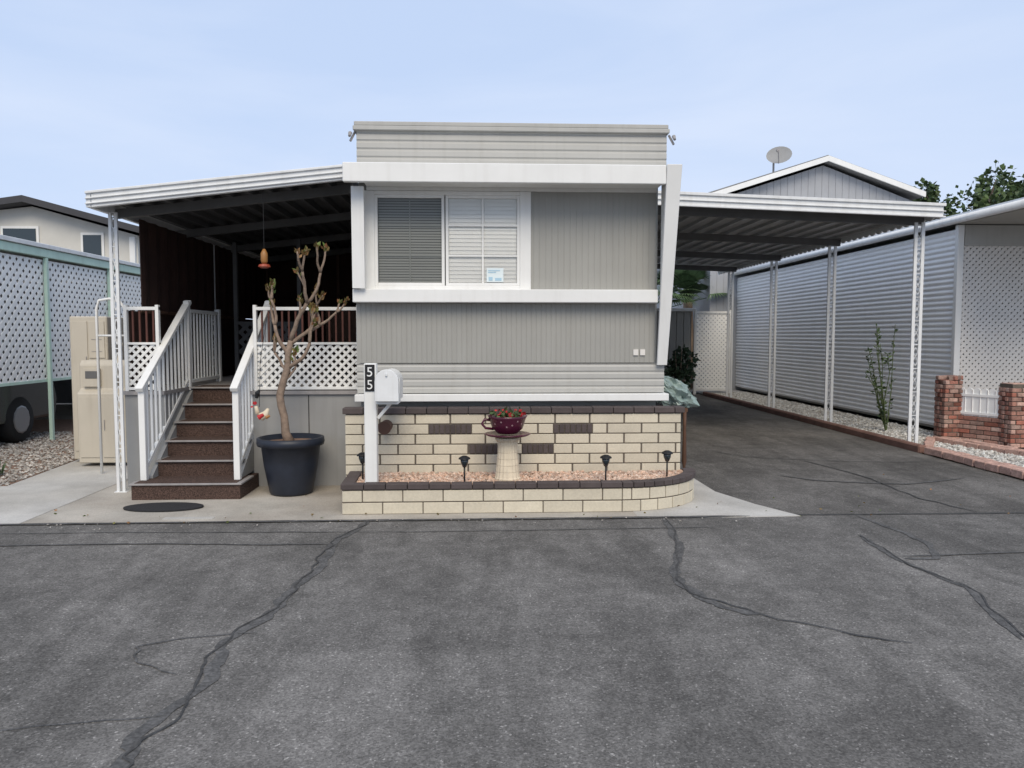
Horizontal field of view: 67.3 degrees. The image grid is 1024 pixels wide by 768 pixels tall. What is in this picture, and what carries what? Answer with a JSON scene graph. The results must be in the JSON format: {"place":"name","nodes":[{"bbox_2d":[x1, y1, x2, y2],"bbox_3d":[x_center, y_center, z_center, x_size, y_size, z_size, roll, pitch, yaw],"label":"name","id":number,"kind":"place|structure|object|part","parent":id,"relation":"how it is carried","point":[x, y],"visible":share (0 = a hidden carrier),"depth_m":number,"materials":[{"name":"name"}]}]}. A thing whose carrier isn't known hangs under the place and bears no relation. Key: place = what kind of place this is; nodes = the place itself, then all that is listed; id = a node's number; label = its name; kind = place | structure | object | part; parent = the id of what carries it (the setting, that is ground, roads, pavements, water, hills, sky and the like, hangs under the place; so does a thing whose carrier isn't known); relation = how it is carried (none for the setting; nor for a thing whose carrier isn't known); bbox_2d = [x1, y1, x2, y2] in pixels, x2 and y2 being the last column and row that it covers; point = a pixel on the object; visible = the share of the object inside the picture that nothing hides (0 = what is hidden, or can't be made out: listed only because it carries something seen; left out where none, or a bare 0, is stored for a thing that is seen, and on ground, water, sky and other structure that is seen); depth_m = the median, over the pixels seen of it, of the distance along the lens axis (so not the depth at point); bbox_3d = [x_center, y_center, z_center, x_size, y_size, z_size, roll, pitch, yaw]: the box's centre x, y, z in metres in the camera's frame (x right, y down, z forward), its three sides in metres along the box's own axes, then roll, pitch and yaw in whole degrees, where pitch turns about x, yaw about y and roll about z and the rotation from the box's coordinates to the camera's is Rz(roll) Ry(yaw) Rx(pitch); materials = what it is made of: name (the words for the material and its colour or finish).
{"place":"outdoors","nodes":[
{"label":"outdoors","id":0,"kind":"place"},
{"bbox_2d":[0,459,127,523],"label":"walkway","id":1,"kind":"structure","parent":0,"point":[24,500],"depth_m":7.97,"materials":[{"name":"concrete"}]},
{"bbox_2d":[69,316,123,458],"bbox_3d":[-5.305,0.039,9.889,0.460,1.800,0.522,0,4,-2],"label":"utility cabinet","id":2,"kind":"object","parent":1,"relation":"on","point":[82,337],"visible":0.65,"depth_m":9.61,"materials":[{"name":"beige metal"}]},
{"bbox_3d":[-5.294,0.030,9.637,0.400,1.630,0.020,0,4,-2],"label":"door panel","id":3,"kind":"part","parent":2,"relation":"part of","materials":[{"name":"beige metal"}]},
{"bbox_2d":[77,338,126,462],"bbox_3d":[-4.989,0.194,9.517,0.580,1.518,0.433,0,4,-2],"label":"utility cabinet","id":4,"kind":"object","parent":1,"relation":"on","point":[88,420],"visible":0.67,"depth_m":9.34,"materials":[{"name":"beige metal"}]},
{"bbox_3d":[-4.980,0.525,9.331,0.520,0.740,0.020,0,4,-2],"label":"door","id":5,"kind":"part","parent":4,"relation":"part of","materials":[{"name":"beige metal"}]},
{"bbox_2d":[95,297,123,473],"bbox_3d":[-4.564,0.028,8.829,0.382,2.036,0.032,0,4,-2],"label":"pipe handrail","id":6,"kind":"object","parent":1,"relation":"on","point":[98,382],"visible":0.49,"depth_m":8.80,"materials":[{"name":"white metal"}]},
{"bbox_2d":[0,195,139,263],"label":"neighbour house","id":7,"kind":"structure","parent":0,"point":[33,219],"depth_m":21.81,"materials":[{"name":"paint"}]},
{"bbox_2d":[0,226,39,242],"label":"window","id":8,"kind":"structure","parent":7,"relation":"in","point":[31,233],"depth_m":21.73,"materials":[{"name":"grey glass"}]},
{"bbox_2d":[80,232,104,256],"bbox_3d":[-11.924,-3.905,21.863,0.640,0.790,0.068,0,4,-2],"label":"window","id":9,"kind":"structure","parent":7,"relation":"in","point":[92,243],"depth_m":21.83,"materials":[{"name":"grey glass"}]},
{"bbox_2d":[23,480,635,522],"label":"walkway","id":10,"kind":"structure","parent":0,"point":[107,505],"depth_m":6.95,"materials":[{"name":"concrete"}]},
{"bbox_2d":[123,502,203,511],"bbox_3d":[-3.230,1.139,7.131,0.720,0.014,0.360,0,4,-2],"label":"doormat","id":11,"kind":"object","parent":10,"relation":"on","point":[164,507],"visible":1,"depth_m":7.08,"materials":[{"name":"black rubber"}]},
{"bbox_2d":[162,517,214,519],"bbox_3d":[-2.828,1.174,6.730,0.430,0.004,0.080,0,4,-2],"label":"walkway patch","id":12,"kind":"object","parent":10,"relation":"on","point":[171,518],"visible":1,"depth_m":6.71,"materials":[{"name":"concrete"}]},
{"bbox_2d":[128,300,272,499],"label":"porch stairs","id":13,"kind":"structure","parent":10,"relation":"on","point":[206,451],"depth_m":7.96,"materials":[{"name":"carpet"}]},
{"bbox_2d":[84,164,357,492],"bbox_3d":[-2.957,-0.673,10.339,2.455,3.245,5.840,0,4,-2],"label":"porch awning","id":14,"kind":"object","parent":10,"relation":"on","point":[309,207],"visible":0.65,"depth_m":7.89,"materials":[{"name":"white metal"}]},
{"bbox_2d":[139,219,265,319],"bbox_3d":[-4.053,-1.401,10.566,0.040,0.990,4.900,0,4,-2],"label":"roll shade","id":15,"kind":"object","parent":14,"relation":"hanging from","point":[176,269],"visible":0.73,"depth_m":9.63,"materials":[{"name":"brown fabric"}]},
{"bbox_2d":[258,205,269,267],"bbox_3d":[-2.423,-1.544,7.499,0.120,0.820,0.117,0,4,-2],"label":"hanging bird feeder","id":16,"kind":"object","parent":14,"relation":"hanging from","point":[264,258],"visible":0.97,"depth_m":7.49,"materials":[{"name":"orange plastic"}]},
{"bbox_2d":[123,239,360,486],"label":"porch deck","id":17,"kind":"structure","parent":10,"relation":"on","point":[316,401],"depth_m":8.17,"materials":[{"name":"white paint"}]},
{"bbox_2d":[319,311,356,375],"bbox_3d":[-2.488,-0.619,11.110,0.500,1.000,0.550,0,4,-2],"label":"patio chair","id":18,"kind":"object","parent":17,"relation":"on","point":[346,332],"visible":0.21,"depth_m":11.32,"materials":[{"name":"brown wood"}]},
{"bbox_2d":[256,241,349,495],"bbox_3d":[-2.152,-0.149,7.692,0.865,2.512,0.670,2,4,26],"label":"potted plant","id":19,"kind":"object","parent":10,"relation":"on","point":[290,461],"visible":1,"depth_m":7.64,"materials":[{"name":"grey plant"}]},
{"bbox_2d":[251,318,269,420],"bbox_3d":[-2.460,-0.150,7.516,0.182,1.026,0.107,-2,4,-33],"label":"bird ornament","id":20,"kind":"object","parent":19,"relation":"hanging from","point":[263,415],"visible":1,"depth_m":7.53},
{"bbox_2d":[342,406,684,475],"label":"brick wall","id":21,"kind":"structure","parent":10,"relation":"on","point":[435,439],"depth_m":7.61,"materials":[{"name":"beige brick"}]},
{"bbox_2d":[0,513,1023,767],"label":"road","id":22,"kind":"structure","parent":0,"point":[530,643],"depth_m":3.99,"materials":[{"name":"grey asphalt"}]},
{"bbox_2d":[3,714,172,729],"bbox_3d":[-1.933,1.400,3.135,1.043,0.001,0.040,-1,4,-14],"label":"road crack","id":23,"kind":"object","parent":22,"relation":"on","point":[85,721],"visible":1,"depth_m":3.18,"materials":[{"name":"black asphalt"}]},
{"bbox_2d":[0,543,323,545],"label":"road crack","id":24,"kind":"object","parent":22,"relation":"on","point":[170,543],"visible":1,"depth_m":5.91,"materials":[{"name":"black asphalt"}]},
{"bbox_2d":[133,632,252,673],"bbox_3d":[-1.685,1.348,3.963,0.460,0.001,0.561,1,4,21],"label":"road crack","id":25,"kind":"object","parent":22,"relation":"on","point":[137,651],"visible":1,"depth_m":3.92,"materials":[{"name":"black asphalt"}]},
{"bbox_2d":[109,521,369,767],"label":"road crack","id":26,"kind":"object","parent":22,"relation":"on","point":[211,671],"visible":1,"depth_m":3.71,"materials":[{"name":"grey asphalt"}]},
{"bbox_2d":[0,527,689,533],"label":"road crack","id":27,"kind":"object","parent":22,"relation":"on","point":[400,531],"visible":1,"depth_m":6.27,"materials":[{"name":"black asphalt"}]},
{"bbox_2d":[0,515,740,524],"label":"road crack","id":28,"kind":"object","parent":22,"relation":"on","point":[392,519],"visible":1,"depth_m":6.66,"materials":[{"name":"black asphalt"}]},
{"bbox_2d":[47,515,763,530],"bbox_3d":[-2.461,1.181,6.456,9.321,0.020,0.302,0,4,-2],"label":"loose grit","id":29,"kind":"object","parent":22,"relation":"on","point":[346,525],"visible":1,"depth_m":6.53,"materials":[{"name":"gravel"}]},
{"bbox_2d":[663,517,759,614],"bbox_3d":[1.214,1.247,5.597,0.380,0.001,2.397,0,4,-2],"label":"road crack","id":30,"kind":"object","parent":22,"relation":"on","point":[680,552],"visible":1,"depth_m":5.04,"materials":[{"name":"grey asphalt"}]},
{"bbox_2d":[666,519,917,643],"bbox_3d":[1.357,1.263,5.290,0.760,0.001,2.918,-1,4,-15],"label":"road crack","id":31,"kind":"object","parent":22,"relation":"on","point":[676,578],"visible":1,"depth_m":4.63,"materials":[{"name":"black asphalt"}]},
{"bbox_2d":[858,516,940,559],"bbox_3d":[3.103,1.213,6.133,0.336,0.001,1.361,1,4,11],"label":"road crack","id":32,"kind":"object","parent":22,"relation":"on","point":[932,551],"visible":1,"depth_m":5.92,"materials":[{"name":"grey asphalt"}]},
{"bbox_2d":[796,512,1023,514],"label":"road crack","id":33,"kind":"object","parent":22,"relation":"on","point":[918,513],"visible":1,"depth_m":6.91,"materials":[{"name":"black asphalt"}]},
{"bbox_2d":[858,534,1023,639],"bbox_3d":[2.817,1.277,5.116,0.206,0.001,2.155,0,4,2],"label":"road crack","id":34,"kind":"object","parent":22,"relation":"on","point":[992,614],"visible":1,"depth_m":4.75,"materials":[{"name":"grey asphalt"}]},
{"bbox_2d":[909,551,1023,555],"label":"road crack","id":35,"kind":"object","parent":22,"relation":"on","point":[965,553],"visible":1,"depth_m":5.64,"materials":[{"name":"black asphalt"}]},
{"bbox_2d":[0,0,1023,319],"label":"sky","id":36,"kind":"structure","parent":0,"point":[95,94],"materials":[{"name":"blue"}]},
{"bbox_2d":[34,389,1023,479],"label":"ground","id":37,"kind":"structure","parent":0,"point":[64,410],"depth_m":16.12,"materials":[{"name":"grey gravel"}]},
{"bbox_2d":[0,419,77,485],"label":"gravel bed","id":38,"kind":"object","parent":37,"relation":"on","point":[60,425],"visible":0.11,"depth_m":11.98,"materials":[{"name":"gravel"}]},
{"bbox_2d":[0,460,5,474],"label":"weed","id":39,"kind":"object","parent":38,"relation":"on","point":[2,469],"visible":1,"depth_m":8.77,"materials":[{"name":"green plant"}]},
{"bbox_2d":[0,368,56,442],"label":"parked car","id":40,"kind":"object","parent":38,"relation":"on","point":[23,407],"visible":0.88,"depth_m":11.49,"materials":[{"name":"paint"}]},
{"bbox_2d":[0,234,140,439],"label":"lattice screen","id":41,"kind":"object","parent":37,"relation":"on","point":[47,291],"visible":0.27,"depth_m":11.82,"materials":[{"name":"green paint"}]},
{"bbox_2d":[342,121,681,412],"bbox_3d":[-0.243,-1.115,13.661,3.270,3.710,12.697,0,4,-2],"label":"mobile home","id":42,"kind":"object","parent":37,"relation":"on","point":[504,264],"visible":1,"depth_m":7.74,"materials":[{"name":"grey metal"}]},
{"bbox_2d":[361,190,530,288],"bbox_3d":[-0.677,-1.438,7.742,1.730,0.978,0.118,0,4,-2],"label":"window","id":43,"kind":"structure","parent":42,"relation":"in","point":[414,239],"depth_m":7.73,"materials":[{"name":"white paint"}]},
{"bbox_2d":[657,270,735,388],"bbox_3d":[5.345,-1.778,23.183,2.797,3.850,2.880,0,4,-2],"label":"tree","id":44,"kind":"object","parent":37,"relation":"on","point":[687,281],"visible":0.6,"depth_m":22.39,"materials":[{"name":"green plant"}]},
{"bbox_2d":[657,155,925,389],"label":"gable house","id":45,"kind":"structure","parent":37,"relation":"on","point":[827,176],"depth_m":22.23,"materials":[{"name":"grey"}]},
{"bbox_2d":[766,146,791,171],"bbox_3d":[7.585,-6.317,21.770,0.564,0.876,0.548,-1,4,-15],"label":"satellite dish","id":46,"kind":"object","parent":45,"relation":"on","point":[780,154],"visible":0.96,"depth_m":21.83,"materials":[{"name":"white metal"}]},
{"bbox_2d":[703,392,925,453],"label":"kerb","id":47,"kind":"structure","parent":37,"relation":"on","point":[900,443],"depth_m":13.15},
{"bbox_2d":[690,390,1023,464],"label":"gravel bed","id":48,"kind":"object","parent":37,"relation":"on","point":[699,392],"visible":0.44,"depth_m":13.70,"materials":[{"name":"grey gravel"}]},
{"bbox_2d":[865,323,897,430],"bbox_3d":[6.059,-0.094,12.630,0.514,1.806,0.499,1,4,21],"label":"spindly plant","id":49,"kind":"object","parent":48,"relation":"on","point":[883,412],"visible":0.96,"depth_m":12.65,"materials":[{"name":"green plant"}]},
{"bbox_2d":[731,197,1023,427],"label":"neighbour trailer","id":50,"kind":"object","parent":37,"relation":"on","point":[973,313],"visible":0.69,"depth_m":13.85,"materials":[{"name":"silver metal"}]},
{"bbox_2d":[912,160,1023,221],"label":"tree","id":51,"kind":"object","parent":37,"relation":"on","point":[998,195],"visible":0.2,"depth_m":29.24,"materials":[{"name":"green plant"}]},
{"bbox_2d":[924,436,1023,478],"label":"brick edging","id":52,"kind":"object","parent":37,"relation":"on","point":[1009,469],"visible":0.91,"depth_m":10.00,"materials":[{"name":"red brick"}]},
{"bbox_2d":[933,375,1023,447],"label":"brick fence","id":53,"kind":"object","parent":37,"relation":"on","point":[956,402],"visible":0.98,"depth_m":11.42,"materials":[{"name":"red brick"}]},
{"bbox_2d":[946,174,1023,213],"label":"tree","id":54,"kind":"object","parent":37,"relation":"on","point":[1020,188],"visible":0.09,"depth_m":32.69,"materials":[{"name":"green plant"}]},
{"bbox_2d":[633,479,799,517],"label":"walkway","id":55,"kind":"structure","parent":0,"point":[705,500],"depth_m":7.10,"materials":[{"name":"concrete"}]},
{"bbox_2d":[340,468,695,514],"bbox_3d":[0.130,1.006,7.288,3.413,0.277,0.740,0,4,-2],"label":"brick planter","id":56,"kind":"object","parent":55,"relation":"on","point":[512,497],"visible":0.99,"depth_m":6.93,"materials":[{"name":"cream brick"},{"name":"dark brick"},{"name":"pink gravel"}]},
{"bbox_2d":[357,469,682,485],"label":"planter gravel","id":57,"kind":"structure","parent":56,"relation":"in","point":[454,476],"depth_m":7.37,"materials":[{"name":"beige gravel"}]},
{"bbox_2d":[357,452,364,479],"bbox_3d":[-1.404,0.785,7.229,0.110,0.285,0.107,0,4,-2],"label":"solar path light","id":58,"kind":"object","parent":57,"relation":"on","point":[361,455],"visible":0.75,"depth_m":7.20,"materials":[{"name":"black plastic"}]},
{"bbox_2d":[364,363,402,482],"bbox_3d":[-1.175,0.383,7.057,0.324,1.150,0.474,0,4,-2],"label":"mailbox","id":59,"kind":"object","parent":57,"relation":"on","point":[384,386],"visible":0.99,"depth_m":6.93,"materials":[{"name":"white paint"}]},
{"bbox_2d":[374,369,398,401],"bbox_3d":[-1.113,0.014,6.815,0.212,0.286,0.032,0,4,-2],"label":"box door","id":60,"kind":"structure","parent":59,"relation":"in","point":[386,382],"depth_m":6.82,"materials":[{"name":"white metal"}]},
{"bbox_2d":[459,455,469,481],"bbox_3d":[-0.434,0.798,7.032,0.110,0.285,0.107,0,4,-2],"label":"solar path light","id":61,"kind":"object","parent":57,"relation":"on","point":[463,459],"visible":0.95,"depth_m":7.00,"materials":[{"name":"black plastic"}]},
{"bbox_2d":[481,407,530,480],"bbox_3d":[-0.057,0.561,7.204,0.474,0.696,0.444,0,4,-2],"label":"teacup planter","id":62,"kind":"object","parent":57,"relation":"on","point":[507,433],"visible":0.99,"depth_m":7.12,"materials":[{"name":"beige stone"}]},
{"bbox_2d":[600,454,611,479],"bbox_3d":[0.864,0.794,7.088,0.110,0.285,0.107,0,4,-2],"label":"solar path light","id":63,"kind":"object","parent":57,"relation":"on","point":[605,458],"visible":0.94,"depth_m":7.06,"materials":[{"name":"black plastic"}]},
{"bbox_2d":[662,450,672,476],"bbox_3d":[1.483,0.777,7.355,0.110,0.285,0.107,0,4,-2],"label":"solar path light","id":64,"kind":"object","parent":57,"relation":"on","point":[667,454],"visible":0.95,"depth_m":7.33,"materials":[{"name":"black plastic"}]},
{"bbox_2d":[658,405,687,467],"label":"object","id":65,"kind":"object","parent":55,"relation":"on","point":[684,459],"visible":0.15,"depth_m":8.29,"materials":[{"name":"brown wood"}]},
{"bbox_2d":[656,376,699,407],"bbox_3d":[1.772,0.066,8.465,0.544,0.362,0.605,0,4,-2],"label":"plastic covered bundle","id":66,"kind":"object","parent":65,"relation":"on","point":[678,392],"visible":0.52,"depth_m":8.28,"materials":[{"name":"green plastic"}]},
{"bbox_2d":[656,392,1023,513],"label":"driveway","id":67,"kind":"structure","parent":0,"point":[713,425],"depth_m":9.08,"materials":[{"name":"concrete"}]},
{"bbox_2d":[656,308,695,390],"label":"garden shed","id":68,"kind":"structure","parent":67,"relation":"on","point":[680,328],"depth_m":20.77,"materials":[{"name":"grey"}]},
{"bbox_2d":[664,344,700,413],"bbox_3d":[3.204,-0.051,14.763,0.849,1.455,0.741,0,4,-2],"label":"shrub","id":69,"kind":"object","parent":67,"relation":"on","point":[679,369],"visible":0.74,"depth_m":14.64,"materials":[{"name":"green plant"}]},
{"bbox_2d":[693,310,730,393],"bbox_3d":[5.461,-0.867,20.945,1.040,2.300,0.080,0,4,-2],"label":"lattice fence","id":70,"kind":"object","parent":67,"relation":"on","point":[705,348],"visible":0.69,"depth_m":20.94,"materials":[{"name":"white paint"}]},
{"bbox_2d":[716,451,922,461],"bbox_3d":[4.039,0.966,10.048,2.858,0.001,0.471,1,4,18],"label":"road crack","id":71,"kind":"object","parent":67,"relation":"on","point":[825,460],"visible":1,"depth_m":9.84,"materials":[{"name":"black asphalt"}]},
{"bbox_2d":[780,475,960,483],"bbox_3d":[4.039,1.063,8.516,2.064,0.001,0.444,0,4,5],"label":"road crack","id":72,"kind":"object","parent":67,"relation":"on","point":[879,483],"visible":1,"depth_m":8.43,"materials":[{"name":"black asphalt"}]},
{"bbox_2d":[807,461,972,510],"bbox_3d":[3.965,1.068,8.448,0.162,0.001,2.982,0,4,-7],"label":"road crack","id":73,"kind":"object","parent":67,"relation":"on","point":[894,488],"visible":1,"depth_m":8.07,"materials":[{"name":"black asphalt"}]},
{"bbox_2d":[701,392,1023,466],"bbox_3d":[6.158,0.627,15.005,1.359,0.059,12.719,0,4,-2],"label":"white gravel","id":74,"kind":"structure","parent":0,"point":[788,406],"depth_m":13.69,"materials":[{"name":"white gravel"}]},
{"bbox_2d":[657,190,946,442],"bbox_3d":[3.510,-1.172,15.603,4.522,3.580,10.046,0,4,-2],"label":"carport","id":75,"kind":"object","parent":74,"relation":"on","point":[721,233],"visible":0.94,"depth_m":12.51,"materials":[{"name":"white metal"}]}
]}

